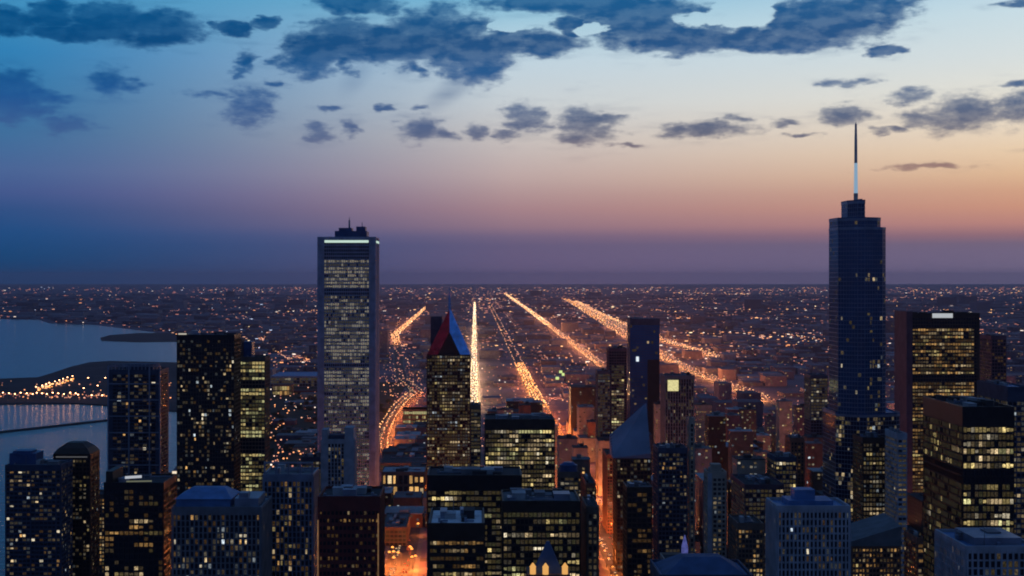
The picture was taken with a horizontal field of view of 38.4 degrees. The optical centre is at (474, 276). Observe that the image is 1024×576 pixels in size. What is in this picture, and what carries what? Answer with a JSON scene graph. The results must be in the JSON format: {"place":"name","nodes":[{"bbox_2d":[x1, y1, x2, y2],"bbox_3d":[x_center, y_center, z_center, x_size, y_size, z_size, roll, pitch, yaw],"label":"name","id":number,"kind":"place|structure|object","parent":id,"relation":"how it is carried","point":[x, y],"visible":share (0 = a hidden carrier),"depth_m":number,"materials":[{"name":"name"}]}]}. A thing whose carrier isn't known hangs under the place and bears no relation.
{"place":"outdoors","nodes":[
{"label":"outdoors","id":0,"kind":"place"},
{"bbox_2d":[5,449,72,575],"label":"apartment tower","id":1,"kind":"structure","parent":0,"point":[38,515],"depth_m":1149.94,"materials":[{"name":"blue glass"}]},
{"bbox_2d":[7,490,66,574],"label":"window","id":2,"kind":"structure","parent":1,"relation":"in","point":[19,493],"depth_m":1150.06,"materials":[{"name":"yellow"}]},
{"bbox_2d":[53,441,99,575],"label":"apartment tower","id":3,"kind":"structure","parent":0,"point":[84,456],"depth_m":1200.00,"materials":[{"name":"black glass"}]},
{"bbox_2d":[0,319,176,575],"bbox_3d":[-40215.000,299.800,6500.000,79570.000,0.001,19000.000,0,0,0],"label":"lake","id":4,"kind":"structure","parent":0,"point":[33,348],"depth_m":4765.75,"materials":[{"name":"blue liquid"}]},
{"bbox_2d":[0,419,106,432],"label":"breakwater","id":5,"kind":"object","parent":4,"relation":"in","point":[52,426],"visible":0.44,"depth_m":2939.21,"materials":[{"name":"grey concrete"}]},
{"bbox_2d":[0,361,176,410],"bbox_3d":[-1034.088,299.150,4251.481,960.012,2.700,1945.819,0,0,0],"label":"harbour peninsula","id":6,"kind":"object","parent":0,"point":[94,372],"visible":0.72,"depth_m":3998.87},
{"bbox_2d":[107,363,168,473],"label":"apartment tower","id":7,"kind":"structure","parent":0,"point":[137,418],"depth_m":1399.75,"materials":[{"name":"black glass"}]},
{"bbox_2d":[113,384,165,470],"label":"window","id":8,"kind":"structure","parent":7,"relation":"in","point":[114,403],"depth_m":1399.82,"materials":[{"name":"yellow"}]},
{"bbox_2d":[100,333,177,341],"bbox_3d":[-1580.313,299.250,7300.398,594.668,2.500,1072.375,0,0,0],"label":"island","id":9,"kind":"structure","parent":0,"point":[152,337],"depth_m":7243.52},
{"bbox_2d":[104,466,176,575],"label":"office building","id":10,"kind":"structure","parent":0,"point":[137,524],"depth_m":949.94,"materials":[{"name":"black glass"}]},
{"bbox_2d":[177,330,240,496],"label":"office tower","id":11,"kind":"structure","parent":0,"point":[208,409],"depth_m":1299.94,"materials":[{"name":"black glass"}]},
{"bbox_2d":[177,340,234,488],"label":"window","id":12,"kind":"structure","parent":11,"relation":"in","point":[178,341],"depth_m":1300.01,"materials":[{"name":"yellow"}]},
{"bbox_2d":[171,486,271,575],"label":"apartment building","id":13,"kind":"structure","parent":0,"point":[221,530],"depth_m":799.94,"materials":[{"name":"grey concrete"}]},
{"bbox_2d":[174,527,258,573],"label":"window","id":14,"kind":"structure","parent":13,"relation":"in","point":[209,528],"depth_m":799.93,"materials":[{"name":"yellow"}]},
{"bbox_2d":[241,338,269,490],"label":"office tower","id":15,"kind":"structure","parent":0,"point":[255,412],"depth_m":1379.94,"materials":[{"name":"black glass"}]},
{"bbox_2d":[241,366,263,490],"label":"window","id":16,"kind":"structure","parent":15,"relation":"in","point":[250,374],"depth_m":1379.80,"materials":[{"name":"yellow glass"}]},
{"bbox_2d":[263,462,318,575],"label":"apartment building","id":17,"kind":"structure","parent":0,"point":[293,492],"depth_m":859.94,"materials":[{"name":"grey glass"}]},
{"bbox_2d":[272,533,311,575],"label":"window","id":18,"kind":"structure","parent":17,"relation":"in","point":[298,545],"depth_m":859.88,"materials":[{"name":"black"}]},
{"bbox_2d":[270,382,407,466],"bbox_3d":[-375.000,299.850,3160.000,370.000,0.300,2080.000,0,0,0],"label":"park ground","id":19,"kind":"structure","parent":0,"point":[295,413],"depth_m":3276.25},
{"bbox_2d":[317,217,378,485],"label":"skyscraper","id":20,"kind":"structure","parent":0,"point":[348,326],"depth_m":1599.75,"materials":[{"name":"grey glass"}]},
{"bbox_2d":[324,264,368,484],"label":"window","id":21,"kind":"structure","parent":20,"relation":"in","point":[340,275],"depth_m":1599.82,"materials":[{"name":"yellow glass"}]},
{"bbox_2d":[317,480,384,575],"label":"office tower","id":22,"kind":"structure","parent":0,"point":[351,530],"depth_m":699.75,"materials":[{"name":"brown glass"}]},
{"bbox_2d":[385,506,423,527],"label":"city building","id":23,"kind":"structure","parent":0,"point":[417,514],"depth_m":1767.40,"materials":[{"name":"brick"}]},
{"bbox_2d":[393,491,421,505],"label":"city building","id":24,"kind":"structure","parent":0,"point":[407,498],"depth_m":1888.78,"materials":[{"name":"brick"}]},
{"bbox_2d":[413,527,424,575],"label":"pavement","id":25,"kind":"structure","parent":0,"point":[418,554],"depth_m":1600.16,"materials":[{"name":"concrete"}]},
{"bbox_2d":[428,497,484,575],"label":"office building","id":26,"kind":"structure","parent":0,"point":[456,541],"depth_m":699.75,"materials":[{"name":"black glass"}]},
{"bbox_2d":[427,457,521,575],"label":"office building","id":27,"kind":"structure","parent":0,"point":[475,486],"depth_m":999.75,"materials":[{"name":"black glass"}]},
{"bbox_2d":[428,491,499,568],"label":"window","id":28,"kind":"structure","parent":27,"relation":"in","point":[429,492],"depth_m":999.92,"materials":[{"name":"black"}]},
{"bbox_2d":[0,284,1023,575],"bbox_3d":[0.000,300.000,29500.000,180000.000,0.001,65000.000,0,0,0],"label":"ground","id":29,"kind":"structure","parent":0,"point":[504,366],"depth_m":13172.77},
{"bbox_2d":[100,485,103,575],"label":"office block","id":30,"kind":"structure","parent":29,"relation":"on","point":[101,532],"depth_m":1419.94,"materials":[{"name":"black glass"}]},
{"bbox_2d":[272,384,293,395],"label":"building","id":31,"kind":"structure","parent":29,"relation":"on","point":[283,389],"depth_m":3699.94,"materials":[{"name":"brown glass"}]},
{"bbox_2d":[270,372,316,386],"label":"building","id":32,"kind":"structure","parent":29,"relation":"on","point":[304,379],"depth_m":3999.94,"materials":[{"name":"grey glass"}]},
{"bbox_2d":[276,433,315,443],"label":"city building","id":33,"kind":"structure","parent":29,"relation":"on","point":[285,436],"depth_m":2643.90,"materials":[{"name":"blue concrete"}]},
{"bbox_2d":[292,444,316,453],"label":"city building","id":34,"kind":"structure","parent":29,"relation":"on","point":[301,448],"depth_m":2493.65,"materials":[{"name":"beige stone"}]},
{"bbox_2d":[302,449,320,493],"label":"office block","id":35,"kind":"structure","parent":29,"relation":"on","point":[315,458],"depth_m":1449.75,"materials":[{"name":"grey glass"}]},
{"bbox_2d":[321,425,356,490],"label":"stepped tower","id":36,"kind":"structure","parent":29,"relation":"on","point":[339,456],"depth_m":1379.40,"materials":[{"name":"grey concrete"}]},
{"bbox_2d":[385,513,410,545],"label":"building","id":37,"kind":"structure","parent":29,"relation":"on","point":[397,528],"depth_m":1640.00,"materials":[{"name":"brown concrete"}]},
{"bbox_2d":[385,528,419,575],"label":"avenue","id":38,"kind":"object","parent":29,"relation":"on","point":[404,553],"visible":0.67,"depth_m":1572.13,"materials":[{"name":"asphalt"}]},
{"bbox_2d":[380,446,426,471],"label":"building","id":39,"kind":"structure","parent":29,"relation":"on","point":[400,459],"depth_m":2313.58,"materials":[{"name":"grey glass"}]},
{"bbox_2d":[381,466,426,498],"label":"building","id":40,"kind":"structure","parent":29,"relation":"on","point":[405,478],"depth_m":1989.94,"materials":[{"name":"brown glass"}]},
{"bbox_2d":[379,299,437,450],"bbox_3d":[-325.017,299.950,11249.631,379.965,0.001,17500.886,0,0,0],"label":"avenue","id":41,"kind":"object","parent":29,"relation":"on","point":[398,358],"visible":0.62,"depth_m":3660.01,"materials":[{"name":"orange asphalt"}]},
{"bbox_2d":[403,407,426,423],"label":"building","id":42,"kind":"structure","parent":29,"relation":"on","point":[412,415],"depth_m":2999.94,"materials":[{"name":"brown glass"}]},
{"bbox_2d":[427,287,470,472],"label":"skyscraper","id":43,"kind":"structure","parent":29,"relation":"on","point":[448,389],"depth_m":1749.75,"materials":[{"name":"black glass"}]},
{"bbox_2d":[428,356,468,468],"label":"window","id":44,"kind":"structure","parent":43,"relation":"in","point":[431,435],"depth_m":1749.78,"materials":[{"name":"yellow"}]},
{"bbox_2d":[471,295,478,401],"bbox_3d":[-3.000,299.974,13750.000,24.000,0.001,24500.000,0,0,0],"label":"avenue","id":45,"kind":"object","parent":29,"relation":"on","point":[474,375],"visible":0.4,"depth_m":4768.51,"materials":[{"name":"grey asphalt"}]},
{"bbox_2d":[470,401,480,465],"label":"slim tower","id":46,"kind":"structure","parent":29,"relation":"on","point":[475,433],"depth_m":1499.94,"materials":[{"name":"grey glass"}]},
{"bbox_2d":[0,290,1023,428],"bbox_3d":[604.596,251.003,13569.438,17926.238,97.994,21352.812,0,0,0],"label":"distant city","id":47,"kind":"object","parent":29,"relation":"on","point":[279,327],"visible":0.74,"depth_m":9189.24,"materials":[{"name":"black"}]},
{"bbox_2d":[0,287,1023,466],"bbox_3d":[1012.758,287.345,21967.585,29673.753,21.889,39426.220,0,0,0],"label":"distant street lamp","id":48,"kind":"object","parent":29,"relation":"on","point":[473,317],"visible":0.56,"depth_m":7520.87,"materials":[{"name":"orange"}]},
{"bbox_2d":[484,294,622,575],"bbox_3d":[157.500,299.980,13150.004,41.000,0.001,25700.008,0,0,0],"label":"avenue","id":49,"kind":"object","parent":29,"relation":"on","point":[602,531],"visible":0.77,"depth_m":3379.84,"materials":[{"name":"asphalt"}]},
{"bbox_2d":[506,295,605,368],"bbox_3d":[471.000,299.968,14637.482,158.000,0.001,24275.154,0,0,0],"label":"avenue","id":50,"kind":"object","parent":29,"relation":"on","point":[592,359],"visible":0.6,"depth_m":6169.31,"materials":[{"name":"orange asphalt"}]},
{"bbox_2d":[558,461,578,495],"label":"office block","id":51,"kind":"structure","parent":29,"relation":"on","point":[568,475],"depth_m":1199.94,"materials":[{"name":"grey glass"}]},
{"bbox_2d":[379,326,775,575],"bbox_3d":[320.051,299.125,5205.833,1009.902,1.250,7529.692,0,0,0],"label":"car traffic","id":52,"kind":"object","parent":29,"relation":"on","point":[475,401],"visible":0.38,"depth_m":1717.00,"materials":[{"name":"orange metal"}]},
{"bbox_2d":[571,454,589,498],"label":"city building","id":53,"kind":"structure","parent":29,"relation":"on","point":[583,464],"depth_m":1497.73,"materials":[{"name":"brown stone"}]},
{"bbox_2d":[577,404,594,434],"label":"city building","id":54,"kind":"structure","parent":29,"relation":"on","point":[585,412],"depth_m":2451.91,"materials":[{"name":"brown concrete"}]},
{"bbox_2d":[577,435,594,461],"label":"city building","id":55,"kind":"structure","parent":29,"relation":"on","point":[589,442],"depth_m":2384.00,"materials":[{"name":"brown concrete"}]},
{"bbox_2d":[581,495,598,575],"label":"narrow block","id":56,"kind":"structure","parent":29,"relation":"on","point":[589,535],"depth_m":879.94,"materials":[{"name":"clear glass"}]},
{"bbox_2d":[595,368,609,481],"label":"office tower","id":57,"kind":"structure","parent":29,"relation":"on","point":[602,402],"depth_m":2049.94,"materials":[{"name":"black glass"}]},
{"bbox_2d":[602,448,612,532],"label":"building","id":58,"kind":"structure","parent":29,"relation":"on","point":[607,490],"depth_m":1720.00,"materials":[{"name":"brown concrete"}]},
{"bbox_2d":[606,345,626,433],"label":"office tower","id":59,"kind":"structure","parent":29,"relation":"on","point":[616,361],"depth_m":2119.94,"materials":[{"name":"black glass"}]},
{"bbox_2d":[609,403,650,570],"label":"diamond tower","id":60,"kind":"structure","parent":29,"relation":"on","point":[629,447],"depth_m":1502.03,"materials":[{"name":"grey glass"}]},
{"bbox_2d":[623,475,651,575],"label":"office building","id":61,"kind":"structure","parent":29,"relation":"on","point":[637,526],"depth_m":1149.94,"materials":[{"name":"black glass"}]},
{"bbox_2d":[654,401,659,442],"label":"city building","id":62,"kind":"structure","parent":29,"relation":"on","point":[657,422],"depth_m":2044.55,"materials":[{"name":"brown concrete"}]},
{"bbox_2d":[653,442,686,558],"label":"office tower","id":63,"kind":"structure","parent":29,"relation":"on","point":[669,496],"depth_m":1249.94,"materials":[{"name":"black glass"}]},
{"bbox_2d":[554,294,792,416],"bbox_3d":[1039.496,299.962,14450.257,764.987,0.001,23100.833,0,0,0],"label":"expressway","id":64,"kind":"structure","parent":29,"relation":"on","point":[765,401],"depth_m":4667.39,"materials":[{"name":"concrete"}]},
{"bbox_2d":[660,372,694,446],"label":"office tower","id":65,"kind":"structure","parent":29,"relation":"on","point":[677,399],"depth_m":1649.94,"materials":[{"name":"brown glass"}]},
{"bbox_2d":[695,444,711,472],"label":"city building","id":66,"kind":"structure","parent":29,"relation":"on","point":[703,457],"depth_m":1652.13,"materials":[{"name":"brown concrete"}]},
{"bbox_2d":[704,463,726,557],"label":"slim tower","id":67,"kind":"structure","parent":29,"relation":"on","point":[715,507],"depth_m":1049.75,"materials":[{"name":"grey concrete"}]},
{"bbox_2d":[728,427,753,479],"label":"city building","id":68,"kind":"structure","parent":29,"relation":"on","point":[740,441],"depth_m":1770.51,"materials":[{"name":"brown stone"}]},
{"bbox_2d":[738,406,756,439],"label":"city building","id":69,"kind":"structure","parent":29,"relation":"on","point":[748,417],"depth_m":2086.58,"materials":[{"name":"brown stone"}]},
{"bbox_2d":[767,450,796,495],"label":"office block","id":70,"kind":"structure","parent":29,"relation":"on","point":[781,466],"depth_m":1399.94,"materials":[{"name":"black glass"}]},
{"bbox_2d":[776,399,792,451],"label":"city building","id":71,"kind":"structure","parent":29,"relation":"on","point":[783,417],"depth_m":2084.89,"materials":[{"name":"beige stone"}]},
{"bbox_2d":[785,434,804,486],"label":"office tower","id":72,"kind":"structure","parent":29,"relation":"on","point":[794,444],"depth_m":1499.75,"materials":[{"name":"black glass"}]},
{"bbox_2d":[793,403,803,435],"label":"city building","id":73,"kind":"structure","parent":29,"relation":"on","point":[798,419],"depth_m":2180.05,"materials":[{"name":"brown brick"}]},
{"bbox_2d":[765,487,850,575],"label":"apartment building","id":74,"kind":"structure","parent":29,"relation":"on","point":[807,532],"depth_m":649.94,"materials":[{"name":"grey concrete"}]},
{"bbox_2d":[807,466,822,489],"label":"city building","id":75,"kind":"structure","parent":29,"relation":"on","point":[814,478],"depth_m":1509.57,"materials":[{"name":"brick"}]},
{"bbox_2d":[804,372,827,435],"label":"office tower","id":76,"kind":"structure","parent":29,"relation":"on","point":[815,393],"depth_m":1899.94,"materials":[{"name":"brown glass"}]},
{"bbox_2d":[904,529,922,575],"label":"office block","id":77,"kind":"structure","parent":29,"relation":"on","point":[913,552],"depth_m":1020.10,"materials":[{"name":"brown glass"}]},
{"bbox_2d":[980,330,1006,381],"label":"office tower","id":78,"kind":"structure","parent":29,"relation":"on","point":[992,356],"depth_m":1750.00,"materials":[{"name":"brown glass"}]},
{"bbox_2d":[0,0,1023,283],"label":"sky","id":79,"kind":"structure","parent":0,"point":[142,141],"materials":[{"name":"blue"}]},
{"bbox_2d":[484,413,554,489],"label":"office building","id":80,"kind":"structure","parent":0,"point":[525,443],"depth_m":1299.75,"materials":[{"name":"black glass"}]},
{"bbox_2d":[486,430,553,489],"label":"window","id":81,"kind":"structure","parent":80,"relation":"in","point":[486,430],"depth_m":1300.01,"materials":[{"name":"black"}]},
{"bbox_2d":[501,482,580,575],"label":"office building","id":82,"kind":"structure","parent":0,"point":[533,522],"depth_m":849.94,"materials":[{"name":"black glass"}]},
{"bbox_2d":[504,526,578,570],"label":"window","id":83,"kind":"structure","parent":82,"relation":"in","point":[530,527],"depth_m":849.86,"materials":[{"name":"black"}]},
{"bbox_2d":[526,541,570,575],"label":"ornate tower","id":84,"kind":"structure","parent":0,"point":[547,563],"depth_m":644.01,"materials":[{"name":"blue stone"}]},
{"bbox_2d":[557,434,577,487],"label":"city building","id":85,"kind":"structure","parent":0,"point":[566,442],"depth_m":1729.43,"materials":[{"name":"brown concrete"}]},
{"bbox_2d":[569,385,594,434],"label":"city building","id":86,"kind":"structure","parent":0,"point":[581,394],"depth_m":2637.66,"materials":[{"name":"brown concrete"}]},
{"bbox_2d":[580,472,595,500],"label":"building","id":87,"kind":"structure","parent":0,"point":[587,484],"depth_m":1442.35,"materials":[{"name":"grey glass"}]},
{"bbox_2d":[595,437,608,495],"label":"city building","id":88,"kind":"structure","parent":0,"point":[601,443],"depth_m":2016.23,"materials":[{"name":"beige stone"}]},
{"bbox_2d":[627,317,659,458],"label":"office tower","id":89,"kind":"structure","parent":0,"point":[643,361],"depth_m":2200.00,"materials":[{"name":"blue glass"}]},
{"bbox_2d":[687,417,694,552],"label":"slim tower","id":90,"kind":"structure","parent":0,"point":[691,483],"depth_m":1279.66,"materials":[{"name":"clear glass"}]},
{"bbox_2d":[695,473,703,552],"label":"city building","id":91,"kind":"structure","parent":0,"point":[699,505],"depth_m":1503.97,"materials":[{"name":"grey concrete"}]},
{"bbox_2d":[650,553,752,575],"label":"office building","id":92,"kind":"structure","parent":0,"point":[698,564],"depth_m":628.42,"materials":[{"name":"blue glass"}]},
{"bbox_2d":[695,402,711,445],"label":"city building","id":93,"kind":"structure","parent":0,"point":[702,409],"depth_m":2253.50,"materials":[{"name":"beige stone"}]},
{"bbox_2d":[705,412,725,470],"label":"city building","id":94,"kind":"structure","parent":0,"point":[715,431],"depth_m":1858.32,"materials":[{"name":"brown concrete"}]},
{"bbox_2d":[726,412,740,441],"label":"city building","id":95,"kind":"structure","parent":0,"point":[733,420],"depth_m":2054.64,"materials":[{"name":"brown brick"}]},
{"bbox_2d":[728,514,763,575],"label":"office building","id":96,"kind":"structure","parent":0,"point":[746,540],"depth_m":999.94,"materials":[{"name":"grey glass"}]},
{"bbox_2d":[732,454,765,473],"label":"city building","id":97,"kind":"structure","parent":0,"point":[747,464],"depth_m":1424.38,"materials":[{"name":"beige stone"}]},
{"bbox_2d":[731,473,783,575],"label":"office building","id":98,"kind":"structure","parent":0,"point":[750,493],"depth_m":1350.00,"materials":[{"name":"black glass"}]},
{"bbox_2d":[764,414,775,451],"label":"city building","id":99,"kind":"structure","parent":0,"point":[769,423],"depth_m":2350.62,"materials":[{"name":"brown concrete"}]},
{"bbox_2d":[805,439,822,486],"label":"city building","id":100,"kind":"structure","parent":0,"point":[814,454],"depth_m":1651.88,"materials":[{"name":"brick"}]},
{"bbox_2d":[822,123,899,522],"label":"skyscraper","id":101,"kind":"structure","parent":0,"point":[857,320],"depth_m":1255.54,"materials":[{"name":"blue glass"}]},
{"bbox_2d":[829,239,884,410],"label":"window","id":102,"kind":"structure","parent":101,"relation":"in","point":[839,279],"depth_m":1253.87,"materials":[{"name":"yellow"}]},
{"bbox_2d":[853,427,884,521],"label":"office tower","id":103,"kind":"structure","parent":0,"point":[868,474],"depth_m":1159.94,"materials":[{"name":"black glass"}]},
{"bbox_2d":[856,448,884,518],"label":"window","id":104,"kind":"structure","parent":103,"relation":"in","point":[877,454],"depth_m":1159.93,"materials":[{"name":"black"}]},
{"bbox_2d":[851,513,900,575],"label":"brick building","id":105,"kind":"structure","parent":0,"point":[875,545],"depth_m":949.75,"materials":[{"name":"brown brick"}]},
{"bbox_2d":[885,427,906,575],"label":"office tower","id":106,"kind":"structure","parent":0,"point":[895,475],"depth_m":1122.64,"materials":[{"name":"blue glass"}]},
{"bbox_2d":[885,481,905,573],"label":"window","id":107,"kind":"structure","parent":106,"relation":"in","point":[899,494],"depth_m":1119.86,"materials":[{"name":"black"}]},
{"bbox_2d":[907,493,922,535],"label":"city building","id":108,"kind":"structure","parent":0,"point":[915,511],"depth_m":1505.67,"materials":[{"name":"brown metal"}]},
{"bbox_2d":[894,310,979,492],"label":"office tower","id":109,"kind":"structure","parent":0,"point":[936,353],"depth_m":1599.94,"materials":[{"name":"black glass"}]},
{"bbox_2d":[913,332,973,491],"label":"window","id":110,"kind":"structure","parent":109,"relation":"in","point":[914,340],"depth_m":1599.82,"materials":[{"name":"yellow glass"}]},
{"bbox_2d":[923,391,1014,575],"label":"office tower","id":111,"kind":"structure","parent":0,"point":[968,461],"depth_m":800.00,"materials":[{"name":"black glass"}]},
{"bbox_2d":[930,417,1012,575],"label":"window","id":112,"kind":"structure","parent":111,"relation":"in","point":[966,437],"depth_m":799.93,"materials":[{"name":"black"}]},
{"bbox_2d":[934,526,1023,575],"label":"apartment building","id":113,"kind":"structure","parent":0,"point":[979,551],"depth_m":605.00,"materials":[{"name":"grey concrete"}]},
{"bbox_2d":[977,375,1023,538],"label":"office building","id":114,"kind":"structure","parent":0,"point":[1006,393],"depth_m":1149.94,"materials":[{"name":"black glass"}]},
{"bbox_2d":[1014,422,1023,537],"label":"window","id":115,"kind":"structure","parent":114,"relation":"in","point":[1018,423],"depth_m":1150.06,"materials":[{"name":"yellow glass"}]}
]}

